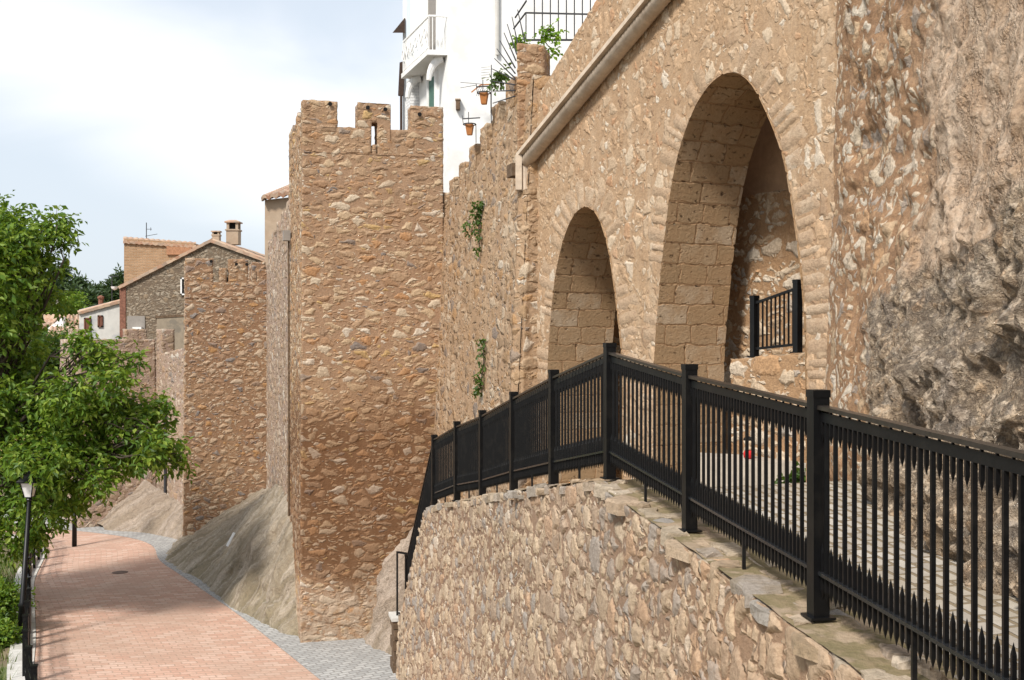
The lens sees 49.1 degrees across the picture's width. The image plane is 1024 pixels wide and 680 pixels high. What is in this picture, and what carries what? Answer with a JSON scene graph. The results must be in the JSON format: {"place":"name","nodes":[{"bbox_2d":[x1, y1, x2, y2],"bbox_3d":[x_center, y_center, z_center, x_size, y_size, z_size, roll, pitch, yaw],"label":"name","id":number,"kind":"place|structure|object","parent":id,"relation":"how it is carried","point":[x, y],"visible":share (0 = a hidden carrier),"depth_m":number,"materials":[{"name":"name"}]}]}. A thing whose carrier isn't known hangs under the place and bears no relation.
{"place":"outdoors","nodes":[
{"label":"outdoors","id":0,"kind":"place"},
{"bbox_2d":[1,488,317,677],"bbox_3d":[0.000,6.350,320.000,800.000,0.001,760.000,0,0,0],"label":"ground","id":1,"kind":"structure","parent":0,"point":[109,534],"depth_m":26.99,"materials":[{"name":"grey stone"}]},
{"bbox_2d":[0,531,22,679],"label":"verge","id":2,"kind":"structure","parent":1,"relation":"on","point":[4,666],"depth_m":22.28,"materials":[{"name":"green plant"}]},
{"bbox_2d":[0,616,30,648],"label":"shrub","id":3,"kind":"object","parent":2,"relation":"on","point":[8,634],"visible":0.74,"depth_m":22.83,"materials":[{"name":"green plant"}]},
{"bbox_2d":[0,573,37,624],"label":"shrub","id":4,"kind":"object","parent":2,"relation":"on","point":[9,597],"visible":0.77,"depth_m":24.18,"materials":[{"name":"green plant"}]},
{"bbox_2d":[0,513,41,679],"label":"road fence","id":5,"kind":"object","parent":2,"relation":"on","point":[29,670],"visible":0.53,"depth_m":20.63,"materials":[{"name":"black metal"}]},
{"bbox_2d":[0,190,199,573],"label":"broadleaf tree","id":6,"kind":"object","parent":2,"relation":"on","point":[53,411],"visible":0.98,"depth_m":24.62,"materials":[{"name":"green plant"}]},
{"bbox_2d":[7,534,45,679],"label":"kerb","id":7,"kind":"structure","parent":1,"relation":"on","point":[17,649],"depth_m":22.83,"materials":[{"name":"stone"}]},
{"bbox_2d":[16,471,41,633],"bbox_3d":[-10.168,4.551,23.500,0.459,3.609,0.382,0,0,0],"label":"street lamp","id":8,"kind":"object","parent":1,"relation":"on","point":[28,491],"visible":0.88,"depth_m":23.45,"materials":[{"name":"black metal"}]},
{"bbox_2d":[12,324,59,391],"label":"shrub","id":9,"kind":"object","parent":1,"relation":"on","point":[50,347],"visible":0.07,"depth_m":47.87,"materials":[{"name":"green plant"}]},
{"bbox_2d":[32,270,64,335],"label":"pine tree","id":10,"kind":"object","parent":1,"relation":"on","point":[57,284],"visible":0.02,"depth_m":94.93,"materials":[{"name":"green plant"}]},
{"bbox_2d":[16,282,91,338],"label":"shrub","id":11,"kind":"object","parent":1,"relation":"on","point":[78,304],"visible":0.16,"depth_m":65.51,"materials":[{"name":"green plant"}]},
{"bbox_2d":[35,318,77,378],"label":"shrub","id":12,"kind":"object","parent":1,"relation":"on","point":[55,341],"visible":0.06,"depth_m":48.76,"materials":[{"name":"green plant"}]},
{"bbox_2d":[42,301,78,336],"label":"village house","id":13,"kind":"structure","parent":1,"relation":"on","point":[50,320],"depth_m":60.20,"materials":[{"name":"beige paint"}]},
{"bbox_2d":[57,258,78,290],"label":"pine tree","id":14,"kind":"object","parent":1,"relation":"on","point":[68,278],"visible":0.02,"depth_m":99.72,"materials":[{"name":"green plant"}]},
{"bbox_2d":[56,280,90,323],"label":"pine tree","id":15,"kind":"object","parent":1,"relation":"on","point":[74,288],"visible":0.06,"depth_m":91.88,"materials":[{"name":"green plant"}]},
{"bbox_2d":[72,271,97,291],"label":"pine tree","id":16,"kind":"object","parent":1,"relation":"on","point":[86,284],"visible":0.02,"depth_m":101.77,"materials":[{"name":"green plant"}]},
{"bbox_2d":[81,286,104,306],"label":"pine tree","id":17,"kind":"object","parent":1,"relation":"on","point":[93,299],"visible":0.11,"depth_m":95.65,"materials":[{"name":"green plant"}]},
{"bbox_2d":[78,295,119,338],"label":"plaster house","id":18,"kind":"structure","parent":1,"relation":"on","point":[104,319],"depth_m":47.50,"materials":[{"name":"paint"}]},
{"bbox_2d":[84,318,90,328],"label":"window","id":19,"kind":"structure","parent":18,"relation":"in","point":[86,326],"depth_m":47.46,"materials":[{"name":"brown wood"}]},
{"bbox_2d":[97,315,102,326],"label":"window","id":20,"kind":"structure","parent":18,"relation":"in","point":[99,317],"depth_m":47.43,"materials":[{"name":"brown wood"}]},
{"bbox_2d":[109,275,118,289],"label":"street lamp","id":21,"kind":"object","parent":18,"relation":"on","point":[114,287],"visible":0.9,"depth_m":50.31,"materials":[{"name":"grey metal"}]},
{"bbox_2d":[88,279,112,302],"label":"pine tree","id":22,"kind":"object","parent":1,"relation":"on","point":[101,286],"visible":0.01,"depth_m":107.67,"materials":[{"name":"green plant"}]},
{"bbox_2d":[60,329,156,527],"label":"stone tower","id":23,"kind":"structure","parent":1,"relation":"on","point":[128,345],"depth_m":38.74,"materials":[{"name":"beige stone"}]},
{"bbox_2d":[101,276,119,301],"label":"pine tree","id":24,"kind":"object","parent":1,"relation":"on","point":[115,295],"visible":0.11,"depth_m":111.45,"materials":[{"name":"green plant"}]},
{"bbox_2d":[108,262,123,291],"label":"pine tree","id":25,"kind":"object","parent":1,"relation":"on","point":[120,277],"visible":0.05,"depth_m":115.58,"materials":[{"name":"green plant"}]},
{"bbox_2d":[123,236,198,282],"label":"brick house","id":26,"kind":"structure","parent":1,"relation":"on","point":[142,255],"depth_m":50.00,"materials":[{"name":"brick"}]},
{"bbox_2d":[155,329,183,504],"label":"curtain wall","id":27,"kind":"structure","parent":1,"relation":"on","point":[169,362],"depth_m":37.66,"materials":[{"name":"brown stone"}]},
{"bbox_2d":[118,220,264,351],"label":"stone house","id":28,"kind":"structure","parent":1,"relation":"on","point":[151,301],"depth_m":46.01,"materials":[{"name":"brown stone"}]},
{"bbox_2d":[180,278,183,294],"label":"window","id":29,"kind":"structure","parent":28,"relation":"in","point":[181,279],"depth_m":45.93,"materials":[{"name":"white paint"}]},
{"bbox_2d":[182,258,266,535],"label":"stone tower","id":30,"kind":"structure","parent":1,"relation":"on","point":[224,387],"depth_m":33.81,"materials":[{"name":"brown stone"}]},
{"bbox_2d":[261,184,288,264],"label":"plaster house","id":31,"kind":"structure","parent":1,"relation":"on","point":[275,208],"depth_m":37.00,"materials":[{"name":"paint"}]},
{"bbox_2d":[266,199,290,495],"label":"curtain wall","id":32,"kind":"structure","parent":1,"relation":"on","point":[277,361],"depth_m":30.33,"materials":[{"name":"brown stone"}]},
{"bbox_2d":[287,99,443,642],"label":"stone tower","id":33,"kind":"structure","parent":1,"relation":"on","point":[366,238],"depth_m":23.84,"materials":[{"name":"brown stone"}]},
{"bbox_2d":[283,230,289,515],"bbox_3d":[-5.365,1.525,26.658,0.160,8.250,0.300,0,0,-15],"label":"drainpipe","id":34,"kind":"object","parent":33,"relation":"attached to","point":[286,235],"visible":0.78,"depth_m":26.65,"materials":[{"name":"brown metal"}]},
{"bbox_2d":[393,0,405,129],"bbox_3d":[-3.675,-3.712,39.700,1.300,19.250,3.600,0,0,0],"label":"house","id":35,"kind":"structure","parent":1,"relation":"on","point":[401,28],"depth_m":38.36,"materials":[{"name":"white paint"}]},
{"bbox_2d":[434,75,550,502],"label":"curtain wall","id":36,"kind":"structure","parent":1,"relation":"on","point":[476,299],"depth_m":20.28,"materials":[{"name":"brown stone"}]},
{"bbox_2d":[461,221,471,237],"bbox_3d":[-0.853,-2.112,21.480,0.274,0.338,0.298,0,0,0],"label":"wall plant","id":37,"kind":"object","parent":36,"relation":"attached to","point":[464,226],"depth_m":21.47,"materials":[{"name":"green plant"}]},
{"bbox_2d":[462,112,479,135],"bbox_3d":[-0.792,-4.051,21.312,0.295,0.572,0.260,0,0,-37],"label":"hanging pot","id":38,"kind":"object","parent":36,"relation":"attached to","point":[469,128],"visible":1,"depth_m":21.25,"materials":[{"name":"ceramic"}]},
{"bbox_2d":[469,201,484,259],"bbox_3d":[-0.628,-2.010,20.640,0.300,1.120,0.480,0,0,-22],"label":"wall plant","id":39,"kind":"object","parent":36,"relation":"attached to","point":[479,207],"depth_m":20.64,"materials":[{"name":"green plant"}]},
{"bbox_2d":[471,338,485,398],"bbox_3d":[-0.581,0.516,19.892,0.292,1.094,0.484,0,0,0],"label":"wall plant","id":40,"kind":"object","parent":36,"relation":"attached to","point":[476,392],"depth_m":19.82,"materials":[{"name":"green plant"}]},
{"bbox_2d":[476,79,492,112],"bbox_3d":[-0.484,-4.341,19.912,0.295,0.572,0.260,0,0,-37],"label":"hanging pot","id":41,"kind":"object","parent":36,"relation":"attached to","point":[484,95],"visible":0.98,"depth_m":19.86,"materials":[{"name":"ceramic"}]},
{"bbox_2d":[482,62,511,95],"bbox_3d":[-0.212,-4.510,19.471,0.545,0.602,0.438,0,0,-33],"label":"potted plant","id":42,"kind":"object","parent":36,"relation":"on","point":[499,77],"visible":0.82,"depth_m":19.47,"materials":[{"name":"green plant"}]},
{"bbox_2d":[506,189,537,491],"bbox_3d":[0.186,1.216,17.681,0.720,7.167,0.310,0,0,-28],"label":"stone pilaster","id":43,"kind":"object","parent":36,"relation":"attached to","point":[522,271],"visible":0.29,"depth_m":17.61,"materials":[{"name":"beige stone"}]},
{"bbox_2d":[517,43,549,150],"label":"end pier","id":44,"kind":"structure","parent":36,"relation":"on","point":[533,59],"depth_m":18.05,"materials":[{"name":"brown stone"}]},
{"bbox_2d":[491,9,524,102],"bbox_3d":[-0.064,-4.708,18.472,0.571,1.564,0.269,0,0,0],"label":"spike fan","id":45,"kind":"object","parent":44,"relation":"attached to","point":[514,78],"visible":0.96,"depth_m":18.45},
{"bbox_2d":[507,163,514,177],"bbox_3d":[0.050,-2.698,17.850,0.190,0.200,0.300,0,0,-17],"label":"stone corbel","id":46,"kind":"object","parent":44,"relation":"attached to","point":[511,170],"visible":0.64,"depth_m":17.77,"materials":[{"name":"brown stone"}]},
{"bbox_2d":[509,32,530,50],"bbox_3d":[0.150,-4.993,18.903,0.401,0.334,0.446,0,0,0],"label":"vine","id":47,"kind":"object","parent":44,"relation":"on","point":[519,39],"visible":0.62,"depth_m":18.82,"materials":[{"name":"green plant"}]},
{"bbox_2d":[529,18,568,60],"bbox_3d":[0.601,-5.029,18.871,0.550,0.786,0.518,0,0,-41],"label":"vine","id":48,"kind":"object","parent":44,"relation":"on","point":[544,38],"visible":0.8,"depth_m":18.87,"materials":[{"name":"green plant"}]},
{"bbox_2d":[513,0,590,40],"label":"terrace fence","id":49,"kind":"object","parent":36,"relation":"on","point":[550,13],"visible":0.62,"depth_m":19.19,"materials":[{"name":"grey metal"}]},
{"bbox_2d":[396,478,993,679],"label":"retaining wall","id":50,"kind":"structure","parent":1,"relation":"on","point":[595,579],"depth_m":9.55,"materials":[{"name":"beige stone"}]},
{"bbox_2d":[404,343,1023,679],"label":"terrace railing","id":51,"kind":"object","parent":50,"relation":"on","point":[493,447],"visible":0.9,"depth_m":6.41,"materials":[{"name":"black metal"}]},
{"bbox_2d":[13,528,319,679],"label":"road","id":52,"kind":"structure","parent":0,"point":[149,615],"depth_m":24.88,"materials":[{"name":"red brick"}]},
{"bbox_2d":[72,442,77,546],"bbox_3d":[-13.424,4.605,34.400,0.382,3.490,0.382,0,0,0],"label":"street lamp","id":53,"kind":"object","parent":52,"relation":"on","point":[74,536],"visible":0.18,"depth_m":34.34,"materials":[{"name":"black metal"}]},
{"bbox_2d":[112,571,127,573],"bbox_3d":[-10.692,6.336,30.550,0.420,0.008,0.420,0,0,0],"label":"manhole cover","id":54,"kind":"object","parent":52,"relation":"on","point":[118,572],"visible":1,"depth_m":30.50,"materials":[{"name":"metal"}]},
{"bbox_2d":[4,514,397,679],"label":"pavement","id":55,"kind":"structure","parent":0,"point":[355,659],"depth_m":22.86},
{"bbox_2d":[97,480,182,539],"bbox_3d":[-11.855,5.619,36.837,5.215,1.523,1.748,0,0,44],"label":"rock footing","id":56,"kind":"object","parent":55,"relation":"on","point":[146,506],"visible":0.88,"depth_m":37.36,"materials":[{"name":"beige stone"}]},
{"bbox_2d":[165,484,298,636],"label":"rock slope","id":57,"kind":"structure","parent":55,"relation":"on","point":[250,570],"depth_m":27.67,"materials":[{"name":"beige stone"}]},
{"bbox_2d":[226,532,234,546],"bbox_3d":[-7.075,5.016,28.170,0.216,0.334,0.131,0,0,-39],"label":"plaque","id":58,"kind":"object","parent":57,"relation":"attached to","point":[230,539],"visible":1,"depth_m":28.15,"materials":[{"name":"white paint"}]},
{"bbox_2d":[364,527,412,654],"bbox_3d":[-1.775,4.916,22.984,1.536,2.928,3.082,0,0,-42],"label":"rock outcrop","id":59,"kind":"object","parent":55,"relation":"on","point":[377,636],"visible":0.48,"depth_m":23.33,"materials":[{"name":"beige stone"}]},
{"bbox_2d":[0,0,402,285],"label":"sky","id":60,"kind":"structure","parent":0,"point":[177,118],"materials":[{"name":"white"}]},
{"bbox_2d":[388,611,399,672],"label":"stone pier","id":61,"kind":"structure","parent":0,"point":[393,635],"depth_m":21.35,"materials":[{"name":"beige stone"}]},
{"bbox_2d":[396,551,407,615],"bbox_3d":[-2.105,4.679,21.450,0.293,1.242,0.049,0,0,35],"label":"handrail loop","id":62,"kind":"object","parent":61,"relation":"on","point":[397,552],"visible":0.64,"depth_m":21.50,"materials":[{"name":"black paint"}]},
{"bbox_2d":[460,65,491,121],"bbox_3d":[-0.979,-6.250,30.475,0.855,2.500,0.120,0,0,0],"label":"tv antenna","id":63,"kind":"object","parent":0,"point":[483,88],"visible":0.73,"depth_m":30.51,"materials":[{"name":"metal"}]},
{"bbox_2d":[401,0,595,192],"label":"white building","id":64,"kind":"structure","parent":0,"point":[449,46],"depth_m":31.12,"materials":[{"name":"paint"}]},
{"bbox_2d":[427,69,437,106],"bbox_3d":[-2.291,-6.573,32.362,0.107,2.270,0.964,0,0,-20],"label":"door","id":65,"kind":"structure","parent":64,"relation":"in","point":[432,86],"depth_m":32.23,"materials":[{"name":"green paint"}]},
{"bbox_2d":[426,0,439,49],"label":"door","id":66,"kind":"structure","parent":64,"relation":"in","point":[432,6],"depth_m":32.23,"materials":[{"name":"white paint"}]},
{"bbox_2d":[455,98,460,109],"bbox_3d":[-1.493,-6.505,30.945,0.150,0.295,0.200,0,0,0],"label":"wall lamp","id":67,"kind":"object","parent":64,"relation":"attached to","point":[457,100],"visible":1,"depth_m":30.86,"materials":[{"name":"brown metal"}]},
{"bbox_2d":[743,436,750,458],"bbox_3d":[2.810,1.279,13.320,0.120,0.270,0.114,0,0,0],"label":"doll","id":68,"kind":"object","parent":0,"point":[749,447],"visible":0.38,"depth_m":13.29,"materials":[{"name":"red fabric"}]},
{"bbox_2d":[710,480,1017,679],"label":"walkway","id":69,"kind":"structure","parent":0,"point":[1013,617],"depth_m":7.68,"materials":[{"name":"grey stone"}]},
{"bbox_2d":[531,0,837,483],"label":"arch wall","id":70,"kind":"structure","parent":69,"relation":"on","point":[644,159],"depth_m":14.91,"materials":[{"name":"stone"}]},
{"bbox_2d":[515,0,670,190],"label":"clay channel","id":71,"kind":"object","parent":70,"relation":"attached to","point":[636,23],"visible":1,"depth_m":15.99,"materials":[{"name":"beige stone"}]},
{"bbox_2d":[613,72,805,478],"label":"wall","id":72,"kind":"structure","parent":69,"relation":"on","point":[765,263],"depth_m":15.44,"materials":[{"name":"brown stone"}]},
{"bbox_2d":[700,453,805,486],"bbox_3d":[2.910,1.582,13.375,1.711,0.336,0.784,0,0,26],"label":"stone step","id":73,"kind":"object","parent":69,"relation":"on","point":[776,469],"visible":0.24,"depth_m":13.14,"materials":[{"name":"beige stone"}]},
{"bbox_2d":[730,352,806,462],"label":"stone parapet","id":74,"kind":"structure","parent":69,"relation":"on","point":[783,374],"depth_m":13.38,"materials":[{"name":"beige stone"}]},
{"bbox_2d":[747,279,802,356],"bbox_3d":[3.174,-0.250,13.495,0.130,0.920,0.896,0,0,-28],"label":"arch railing","id":75,"kind":"object","parent":74,"relation":"on","point":[797,321],"visible":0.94,"depth_m":13.42,"materials":[{"name":"black metal"}]},
{"bbox_2d":[775,461,805,483],"bbox_3d":[3.166,1.571,12.600,0.462,0.438,0.412,0,0,-26],"label":"weed","id":76,"kind":"object","parent":69,"relation":"on","point":[790,477],"visible":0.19,"depth_m":12.53,"materials":[{"name":"green plant"}]},
{"bbox_2d":[825,0,1023,597],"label":"rock wall","id":77,"kind":"structure","parent":69,"relation":"on","point":[926,305],"depth_m":8.69,"materials":[{"name":"brown stone"}]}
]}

